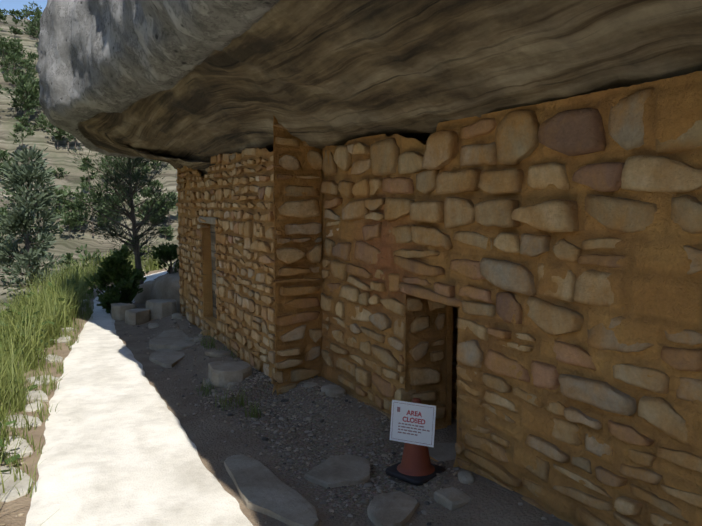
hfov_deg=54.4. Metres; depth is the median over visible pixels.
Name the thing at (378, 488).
gravel pebbles
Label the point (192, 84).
cliff overhang
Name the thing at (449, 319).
doorway interior
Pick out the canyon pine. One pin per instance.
(19, 221)
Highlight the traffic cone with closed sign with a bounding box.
[386,398,445,485]
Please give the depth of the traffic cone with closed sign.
4.13 m
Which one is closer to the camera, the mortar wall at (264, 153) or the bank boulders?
the mortar wall at (264, 153)
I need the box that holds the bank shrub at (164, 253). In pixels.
[150,242,178,279]
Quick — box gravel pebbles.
[0,313,558,525]
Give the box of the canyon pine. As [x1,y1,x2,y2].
[0,144,69,315]
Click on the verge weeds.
(13, 458)
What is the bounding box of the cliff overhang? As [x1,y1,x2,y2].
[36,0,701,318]
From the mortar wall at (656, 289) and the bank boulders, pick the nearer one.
the mortar wall at (656, 289)
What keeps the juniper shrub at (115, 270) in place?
on the terrain at (490, 502)
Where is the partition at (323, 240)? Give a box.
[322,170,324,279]
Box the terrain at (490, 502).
[0,14,573,525]
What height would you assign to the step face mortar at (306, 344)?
2.750 m
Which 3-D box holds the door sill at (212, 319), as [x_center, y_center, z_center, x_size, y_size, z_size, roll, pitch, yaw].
[-1.580,0.712,8.220,0.226,0.037,0.720,-2,6,-25]
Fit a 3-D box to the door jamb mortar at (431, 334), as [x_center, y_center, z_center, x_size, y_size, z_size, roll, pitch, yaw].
[0.543,0.728,4.875,0.340,1.030,0.059,-2,6,-25]
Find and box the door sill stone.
[428,442,455,461]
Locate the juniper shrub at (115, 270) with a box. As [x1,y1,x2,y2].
[84,244,148,312]
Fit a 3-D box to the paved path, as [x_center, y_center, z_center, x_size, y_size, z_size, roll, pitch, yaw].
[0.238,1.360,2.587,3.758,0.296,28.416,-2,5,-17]
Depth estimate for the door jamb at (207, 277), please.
8.45 m
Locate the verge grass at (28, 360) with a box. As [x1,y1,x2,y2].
[0,245,263,523]
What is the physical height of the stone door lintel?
0.080 m
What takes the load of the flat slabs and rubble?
on the terrain at (490, 502)
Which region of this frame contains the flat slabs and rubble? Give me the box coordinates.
[111,299,549,525]
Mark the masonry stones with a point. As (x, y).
(520, 135)
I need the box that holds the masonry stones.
[176,88,701,525]
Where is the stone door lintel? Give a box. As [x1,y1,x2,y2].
[199,216,217,223]
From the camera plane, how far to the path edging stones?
4.74 m
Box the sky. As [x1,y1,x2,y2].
[0,0,46,20]
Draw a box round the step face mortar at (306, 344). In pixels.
[273,116,322,394]
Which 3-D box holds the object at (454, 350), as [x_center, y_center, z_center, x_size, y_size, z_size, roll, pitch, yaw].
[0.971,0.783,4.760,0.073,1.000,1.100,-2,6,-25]
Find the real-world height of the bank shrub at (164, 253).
0.838 m
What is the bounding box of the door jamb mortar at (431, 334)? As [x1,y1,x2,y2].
[405,295,446,429]
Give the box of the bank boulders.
[134,261,180,311]
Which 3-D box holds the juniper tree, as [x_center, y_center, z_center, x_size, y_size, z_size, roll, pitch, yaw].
[-3.675,-0.702,11.237,1.849,2.889,1.816,1,5,11]
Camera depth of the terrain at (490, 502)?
5.27 m
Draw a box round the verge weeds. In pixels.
[0,279,78,472]
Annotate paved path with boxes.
[25,271,252,525]
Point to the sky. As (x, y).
(8, 5)
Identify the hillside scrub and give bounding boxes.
[0,1,177,310]
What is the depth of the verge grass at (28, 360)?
7.20 m
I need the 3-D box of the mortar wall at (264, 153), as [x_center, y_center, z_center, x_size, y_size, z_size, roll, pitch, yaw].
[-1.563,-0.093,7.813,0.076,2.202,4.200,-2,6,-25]
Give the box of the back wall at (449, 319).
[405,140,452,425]
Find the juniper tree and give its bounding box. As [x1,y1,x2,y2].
[66,146,176,284]
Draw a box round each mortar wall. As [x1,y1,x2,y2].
[177,147,276,394]
[321,71,701,525]
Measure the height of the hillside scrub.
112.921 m
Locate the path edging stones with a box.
[0,288,99,501]

